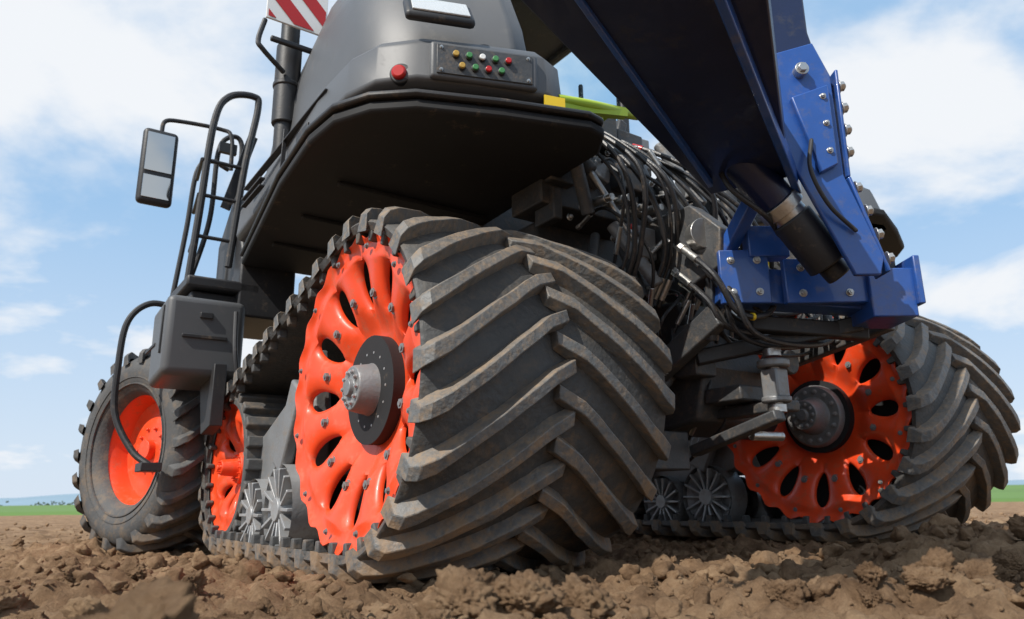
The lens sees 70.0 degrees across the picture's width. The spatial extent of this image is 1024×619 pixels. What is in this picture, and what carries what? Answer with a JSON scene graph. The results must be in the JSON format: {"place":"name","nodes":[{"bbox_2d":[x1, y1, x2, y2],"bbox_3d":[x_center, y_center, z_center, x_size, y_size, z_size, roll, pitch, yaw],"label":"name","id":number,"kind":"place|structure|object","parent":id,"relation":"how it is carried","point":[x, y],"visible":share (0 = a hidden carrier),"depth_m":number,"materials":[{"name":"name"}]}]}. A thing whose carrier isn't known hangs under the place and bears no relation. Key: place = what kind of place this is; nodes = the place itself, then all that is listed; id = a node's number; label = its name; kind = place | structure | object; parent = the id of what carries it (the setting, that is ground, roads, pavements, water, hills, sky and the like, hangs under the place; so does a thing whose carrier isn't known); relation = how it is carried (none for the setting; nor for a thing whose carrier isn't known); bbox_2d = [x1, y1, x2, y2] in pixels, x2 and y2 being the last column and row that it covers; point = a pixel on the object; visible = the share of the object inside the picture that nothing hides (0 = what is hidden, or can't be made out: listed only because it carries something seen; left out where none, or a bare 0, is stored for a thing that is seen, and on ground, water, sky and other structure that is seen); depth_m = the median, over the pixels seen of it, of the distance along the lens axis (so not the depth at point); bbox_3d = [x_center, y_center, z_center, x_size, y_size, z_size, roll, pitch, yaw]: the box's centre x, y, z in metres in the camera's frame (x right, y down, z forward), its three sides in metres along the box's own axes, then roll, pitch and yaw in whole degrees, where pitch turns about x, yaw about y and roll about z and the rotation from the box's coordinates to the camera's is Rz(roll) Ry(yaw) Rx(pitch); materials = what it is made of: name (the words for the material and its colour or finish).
{"place":"outdoors","nodes":[
{"label":"outdoors","id":0,"kind":"place"},
{"bbox_2d":[0,502,1023,618],"bbox_3d":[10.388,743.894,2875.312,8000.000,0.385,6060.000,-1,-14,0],"label":"ground","id":1,"kind":"structure","parent":0,"point":[959,594],"depth_m":3.35,"materials":[{"name":"soil"}]},
{"bbox_2d":[0,501,73,505],"bbox_3d":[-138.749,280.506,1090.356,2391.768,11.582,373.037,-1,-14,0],"label":"distant trees","id":2,"kind":"object","parent":1,"relation":"on","point":[52,503],"visible":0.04,"depth_m":1248.70,"materials":[{"name":"green plant"}]},
{"bbox_2d":[72,349,204,553],"bbox_3d":[-3.329,1.347,6.983,1.908,1.902,0.804,-10,-17,33],"label":"front left wheel","id":3,"kind":"object","parent":1,"relation":"on","point":[122,506],"visible":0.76,"depth_m":6.67,"materials":[{"name":"rubber"}]},
{"bbox_2d":[198,206,674,583],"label":"track belt lugs","id":4,"kind":"object","parent":1,"relation":"on","point":[585,276],"visible":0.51,"depth_m":3.59,"materials":[{"name":"rubber"}]},
{"bbox_2d":[111,300,238,472],"bbox_3d":[-2.768,0.573,6.105,1.239,1.513,0.558,-11,-18,36],"label":"step rail","id":5,"kind":"object","parent":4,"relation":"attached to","point":[212,392],"visible":0.88,"depth_m":5.99,"materials":[{"name":"black metal"}]},
{"bbox_2d":[148,295,244,390],"bbox_3d":[-2.691,0.311,6.233,0.620,0.701,0.646,9,-18,-34],"label":"tool box","id":6,"kind":"object","parent":5,"relation":"attached to","point":[178,362],"visible":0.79,"depth_m":5.97,"materials":[{"name":"grey paint"}]},
{"bbox_2d":[201,219,665,567],"bbox_3d":[-0.912,0.751,5.210,1.520,1.900,4.080,9,-18,-34],"label":"track belt","id":7,"kind":"object","parent":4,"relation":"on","point":[278,374],"visible":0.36,"depth_m":3.64,"materials":[{"name":"rubber"}]},
{"bbox_2d":[239,464,319,545],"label":"track bogie rollers","id":8,"kind":"object","parent":7,"relation":"on","point":[273,504],"visible":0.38,"depth_m":4.71,"materials":[{"name":"metal"}]},
{"bbox_2d":[243,350,347,478],"bbox_3d":[-1.312,0.926,5.610,1.235,0.911,1.645,9,-18,-34],"label":"track bogie frame","id":9,"kind":"object","parent":8,"relation":"on","point":[278,449],"visible":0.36,"depth_m":4.80,"materials":[{"name":"grey metal"}]},
{"bbox_2d":[208,392,358,538],"bbox_3d":[-1.712,1.361,6.248,1.420,1.226,1.230,9,-18,-34],"label":"track idler tyre","id":10,"kind":"object","parent":9,"relation":"attached to","point":[259,413],"visible":0.16,"depth_m":5.57,"materials":[{"name":"black rubber"}]},
{"bbox_2d":[210,404,243,530],"bbox_3d":[-2.224,1.279,5.902,0.145,1.040,1.040,9,-18,-34],"label":"track idler wheel","id":11,"kind":"object","parent":10,"relation":"attached to","point":[223,508],"visible":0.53,"depth_m":6.06,"materials":[{"name":"orange metal"}]},
{"bbox_2d":[216,452,243,483],"bbox_3d":[-2.252,1.274,5.883,0.235,0.260,0.260,9,-18,-34],"label":"track idler hub","id":12,"kind":"object","parent":11,"relation":"attached to","point":[229,467],"visible":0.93,"depth_m":5.83,"materials":[{"name":"orange metal"}]},
{"bbox_2d":[217,454,240,481],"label":"track idler hub bolts","id":13,"kind":"object","parent":12,"relation":"attached to","point":[220,463],"visible":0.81,"depth_m":5.83,"materials":[{"name":"orange paint"}]},
{"bbox_2d":[205,230,419,555],"bbox_3d":[-0.912,0.752,5.210,1.480,1.728,3.909,9,-18,-34],"label":"track belt teeth","id":14,"kind":"object","parent":7,"relation":"attached to","point":[306,544],"visible":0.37,"depth_m":4.64},
{"bbox_2d":[294,234,419,554],"bbox_3d":[-0.794,0.438,4.005,0.221,1.728,1.728,9,-18,-34],"label":"track drive wheel","id":15,"kind":"object","parent":7,"relation":"attached to","point":[318,484],"visible":0.77,"depth_m":4.16,"materials":[{"name":"orange paint"}]},
{"bbox_2d":[295,243,413,537],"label":"track wheel bolts","id":16,"kind":"object","parent":15,"relation":"attached to","point":[327,377],"visible":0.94,"depth_m":3.96,"materials":[{"name":"grey metal"}]},
{"bbox_2d":[342,363,380,415],"bbox_3d":[-0.797,0.437,4.003,0.235,0.520,0.520,9,-18,-34],"label":"track hub","id":17,"kind":"object","parent":15,"relation":"attached to","point":[367,391],"visible":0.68,"depth_m":3.90,"materials":[{"name":"silver metal"}]},
{"bbox_2d":[340,352,385,427],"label":"track hub bolts","id":18,"kind":"object","parent":17,"relation":"attached to","point":[354,396],"visible":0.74,"depth_m":3.94,"materials":[{"name":"metal"}]},
{"bbox_2d":[347,266,419,511],"bbox_3d":[-0.364,0.507,4.296,1.020,1.640,1.640,9,-18,-34],"label":"track wheel drum","id":19,"kind":"object","parent":7,"relation":"on","point":[380,431],"visible":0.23,"depth_m":3.89,"materials":[{"name":"black metal"}]},
{"bbox_2d":[0,511,1023,618],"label":"soil clods","id":20,"kind":"object","parent":1,"relation":"on","point":[462,592],"visible":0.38,"depth_m":2.50,"materials":[{"name":"brown soil"}]},
{"bbox_2d":[619,313,1020,543],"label":"track unit","id":21,"kind":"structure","parent":1,"relation":"on","point":[912,425],"depth_m":5.87,"materials":[{"name":"rubber"}]},
{"bbox_2d":[479,170,777,439],"bbox_3d":[-0.025,0.191,7.525,4.400,2.680,5.600,9,-18,-34],"label":"chassis frame","id":22,"kind":"object","parent":21,"relation":"on","point":[693,409],"visible":0.08,"depth_m":5.17,"materials":[{"name":"metal"}]},
{"bbox_2d":[168,197,294,339],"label":"access platform","id":23,"kind":"structure","parent":22,"relation":"attached to","point":[261,295],"depth_m":6.59,"materials":[{"name":"black metal"}]},
{"bbox_2d":[160,91,261,294],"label":"access handrails","id":24,"kind":"object","parent":23,"relation":"on","point":[236,186],"visible":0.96,"depth_m":6.94,"materials":[{"name":"black metal"}]},
{"bbox_2d":[135,128,178,207],"bbox_3d":[-3.265,-1.303,6.729,0.300,0.740,0.100,9,-18,-34],"label":"mirror housing","id":25,"kind":"object","parent":24,"relation":"attached to","point":[139,198],"visible":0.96,"depth_m":6.66,"materials":[{"name":"black plastic"}]},
{"bbox_2d":[141,131,175,200],"bbox_3d":[-3.234,-1.314,6.685,0.230,0.640,0.008,9,-18,-34],"label":"mirror glass","id":26,"kind":"object","parent":25,"relation":"in","point":[159,153],"visible":1,"depth_m":6.68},
{"bbox_2d":[241,99,603,275],"bbox_3d":[-0.941,-0.742,5.408,1.699,0.070,3.610,9,-18,-34],"label":"fender plate","id":27,"kind":"object","parent":22,"relation":"attached to","point":[487,162],"visible":0.83,"depth_m":4.61,"materials":[{"name":"black plastic"}]},
{"bbox_2d":[272,181,485,255],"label":"fender ribs","id":28,"kind":"object","parent":27,"relation":"attached to","point":[374,192],"visible":0.66,"depth_m":5.30,"materials":[{"name":"black plastic"}]},
{"bbox_2d":[237,39,560,241],"bbox_3d":[-1.069,-1.071,5.373,1.198,0.368,3.359,9,-18,-34],"label":"body cover","id":29,"kind":"object","parent":27,"relation":"on","point":[368,71],"visible":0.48,"depth_m":4.17,"materials":[{"name":"grey metal"}]},
{"bbox_2d":[255,17,311,152],"bbox_3d":[-1.812,-1.792,5.815,0.559,1.450,0.337,9,-18,-34],"label":"exhaust stack","id":30,"kind":"object","parent":29,"relation":"on","point":[287,62],"visible":0.73,"depth_m":5.78,"materials":[{"name":"black metal"}]},
{"bbox_2d":[241,88,327,207],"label":"cover trim","id":31,"kind":"structure","parent":29,"relation":"attached to","point":[253,187],"depth_m":5.33,"materials":[{"name":"black plastic"}]},
{"bbox_2d":[266,0,525,172],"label":"body cover","id":32,"kind":"object","parent":29,"relation":"on","point":[350,30],"visible":0.2,"depth_m":4.62,"materials":[{"name":"grey metal"}]},
{"bbox_2d":[266,0,327,35],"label":"warning board","id":33,"kind":"object","parent":32,"relation":"on","point":[279,13],"visible":0.61,"depth_m":5.81,"materials":[{"name":"multicoloured paint"}]},
{"bbox_2d":[269,0,325,30],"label":"warning board stripes","id":34,"kind":"object","parent":33,"relation":"attached to","point":[294,14],"visible":0.88,"depth_m":5.79,"materials":[{"name":"red paint"}]},
{"bbox_2d":[403,0,474,28],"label":"work lamp","id":35,"kind":"object","parent":32,"relation":"attached to","point":[411,13],"visible":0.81,"depth_m":4.10,"materials":[{"name":"black plastic"}]},
{"bbox_2d":[411,0,470,17],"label":"work lamp lens","id":36,"kind":"object","parent":35,"relation":"attached to","point":[449,8],"visible":1,"depth_m":4.15,"materials":[{"name":"white glass"}]},
{"bbox_2d":[390,64,407,86],"bbox_3d":[-0.616,-1.301,4.083,0.124,0.124,0.077,-2,-15,4],"label":"tail light bezel","id":37,"kind":"object","parent":29,"relation":"attached to","point":[401,82],"visible":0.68,"depth_m":4.04,"materials":[{"name":"plastic"}]},
{"bbox_2d":[391,65,406,79],"bbox_3d":[-0.624,-1.309,4.051,0.092,0.084,0.089,9,-18,-34],"label":"tail light","id":38,"kind":"object","parent":37,"relation":"in","point":[398,72],"visible":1,"depth_m":4.02,"materials":[{"name":"red plastic"}]},
{"bbox_2d":[429,41,537,92],"bbox_3d":[-0.157,-1.368,4.129,0.620,0.230,0.050,3,-15,-14],"label":"control panel","id":39,"kind":"object","parent":29,"relation":"on","point":[434,74],"visible":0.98,"depth_m":4.09,"materials":[{"name":"grey paint"}]},
{"bbox_2d":[453,50,459,56],"bbox_3d":[-0.308,-1.418,4.045,0.036,0.035,0.015,3,-15,-14],"label":"push button","id":40,"kind":"object","parent":39,"relation":"attached to","point":[456,53],"visible":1,"depth_m":4.04,"materials":[{"name":"yellow plastic"}]},
{"bbox_2d":[459,62,465,68],"bbox_3d":[-0.274,-1.349,4.036,0.036,0.035,0.015,3,-15,-14],"label":"push button","id":41,"kind":"object","parent":39,"relation":"attached to","point":[462,65],"visible":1,"depth_m":4.03,"materials":[{"name":"yellow plastic"}]},
{"bbox_2d":[466,52,472,57],"bbox_3d":[-0.236,-1.415,4.064,0.036,0.035,0.015,3,-15,-14],"label":"push button","id":42,"kind":"object","parent":39,"relation":"attached to","point":[469,54],"visible":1,"depth_m":4.06,"materials":[{"name":"green plastic"}]},
{"bbox_2d":[473,64,478,69],"bbox_3d":[-0.201,-1.345,4.055,0.036,0.035,0.015,3,-15,-14],"label":"push button","id":43,"kind":"object","parent":39,"relation":"attached to","point":[475,66],"visible":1,"depth_m":4.05,"materials":[{"name":"green plastic"}]},
{"bbox_2d":[480,54,485,59],"bbox_3d":[-0.163,-1.411,4.082,0.036,0.035,0.015,3,-15,-14],"label":"push button","id":44,"kind":"object","parent":39,"relation":"attached to","point":[482,56],"visible":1,"depth_m":4.08,"materials":[{"name":"white paint"}]},
{"bbox_2d":[436,44,532,84],"bbox_3d":[-0.150,-1.375,4.103,0.550,0.180,0.010,3,-15,-14],"label":"control panel plate","id":45,"kind":"object","parent":39,"relation":"attached to","point":[518,70],"visible":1,"depth_m":4.10,"materials":[{"name":"grey metal"}]},
{"bbox_2d":[439,45,530,82],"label":"panel screws","id":46,"kind":"object","parent":39,"relation":"attached to","point":[527,59],"visible":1,"depth_m":4.13,"materials":[{"name":"metal"}]},
{"bbox_2d":[486,66,491,71],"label":"push button","id":47,"kind":"object","parent":39,"relation":"attached to","point":[488,68],"visible":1,"depth_m":4.07,"materials":[{"name":"red plastic"}]},
{"bbox_2d":[493,55,498,61],"bbox_3d":[-0.091,-1.407,4.101,0.036,0.035,0.015,3,-15,-14],"label":"push button","id":48,"kind":"object","parent":39,"relation":"attached to","point":[495,58],"visible":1,"depth_m":4.09,"materials":[{"name":"green plastic"}]},
{"bbox_2d":[499,67,504,73],"bbox_3d":[-0.056,-1.337,4.092,0.036,0.035,0.015,3,-15,-14],"label":"push button","id":49,"kind":"object","parent":39,"relation":"attached to","point":[501,70],"visible":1,"depth_m":4.08,"materials":[{"name":"green plastic"}]},
{"bbox_2d":[506,57,511,63],"bbox_3d":[-0.018,-1.403,4.120,0.036,0.035,0.015,3,-15,-14],"label":"push button","id":50,"kind":"object","parent":39,"relation":"attached to","point":[508,60],"visible":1,"depth_m":4.11,"materials":[{"name":"red plastic"}]},
{"bbox_2d":[559,94,636,120],"bbox_3d":[0.529,-1.256,4.794,1.002,0.378,0.383,13,-20,-42],"label":"lime guard rail","id":51,"kind":"object","parent":29,"relation":"on","point":[605,111],"visible":0.63,"depth_m":4.55,"materials":[{"name":"paint"}]},
{"bbox_2d":[240,89,603,256],"bbox_3d":[-0.952,-0.805,5.404,1.699,0.040,3.630,9,-18,-34],"label":"fender lip","id":52,"kind":"object","parent":27,"relation":"attached to","point":[368,97],"visible":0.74,"depth_m":4.10,"materials":[{"name":"black plastic"}]},
{"bbox_2d":[544,95,564,106],"bbox_3d":[0.245,-1.196,4.214,0.130,0.065,0.012,5,-15,-20],"label":"warning label","id":53,"kind":"object","parent":27,"relation":"on","point":[554,101],"visible":0.71,"depth_m":4.21,"materials":[{"name":"yellow plastic"}]},
{"bbox_2d":[620,102,629,132],"bbox_3d":[0.029,-2.141,8.001,1.800,2.670,1.900,9,-18,-34],"label":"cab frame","id":54,"kind":"object","parent":22,"relation":"on","point":[625,120],"depth_m":7.67,"materials":[{"name":"grey metal"}]},
{"bbox_2d":[512,118,894,471],"bbox_3d":[1.279,-0.323,5.021,2.225,2.775,1.644,9,-18,-34],"label":"linkage","id":55,"kind":"object","parent":22,"relation":"attached to","point":[553,201],"visible":0.37,"depth_m":4.82,"materials":[{"name":"metal"}]},
{"bbox_2d":[586,139,791,404],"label":"hitch castings","id":56,"kind":"object","parent":55,"relation":"attached to","point":[775,385],"visible":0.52,"depth_m":4.80,"materials":[{"name":"grey metal"}]},
{"bbox_2d":[590,131,839,461],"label":"hydraulic hoses","id":57,"kind":"object","parent":55,"relation":"attached to","point":[622,162],"visible":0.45,"depth_m":4.73,"materials":[{"name":"black rubber"}]},
{"bbox_2d":[567,145,787,457],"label":"hydraulic fittings","id":58,"kind":"object","parent":57,"relation":"attached to","point":[695,237],"visible":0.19,"depth_m":4.77,"materials":[{"name":"metal"}]},
{"bbox_2d":[631,144,726,295],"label":"red hose sleeves","id":59,"kind":"object","parent":57,"relation":"attached to","point":[639,146],"visible":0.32,"depth_m":5.17,"materials":[{"name":"plastic"}]},
{"bbox_2d":[521,0,925,365],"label":"towed implement","id":60,"kind":"object","parent":55,"relation":"attached to","point":[743,97],"visible":0.98,"depth_m":4.08,"materials":[{"name":"blue paint"}]},
{"bbox_2d":[842,208,903,257],"bbox_3d":[2.425,-0.355,7.725,1.699,0.070,3.610,9,-18,-34],"label":"fender plate","id":61,"kind":"object","parent":22,"relation":"attached to","point":[891,241],"visible":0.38,"depth_m":6.42,"materials":[{"name":"black metal"}]},
{"bbox_2d":[737,177,885,230],"bbox_3d":[1.891,-0.698,7.389,1.190,0.580,3.366,9,-18,-34],"label":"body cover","id":62,"kind":"object","parent":61,"relation":"on","point":[867,198],"visible":0.13,"depth_m":6.23,"materials":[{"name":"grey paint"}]},
{"bbox_2d":[0,485,1023,515],"bbox_3d":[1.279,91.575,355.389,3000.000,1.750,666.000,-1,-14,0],"label":"green field","id":63,"kind":"structure","parent":0,"point":[1011,493],"depth_m":45.65,"materials":[{"name":"green plant"}]},
{"bbox_2d":[0,480,1023,505],"bbox_3d":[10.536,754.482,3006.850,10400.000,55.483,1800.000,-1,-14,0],"label":"hills","id":64,"kind":"structure","parent":0,"point":[60,498],"depth_m":2391.47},
{"bbox_2d":[0,0,1023,497],"label":"sky","id":65,"kind":"structure","parent":0,"point":[933,93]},
{"bbox_2d":[511,0,619,120],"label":"cab window","id":66,"kind":"structure","parent":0,"point":[577,78],"depth_m":7.33,"materials":[{"name":"glass"}]}
]}

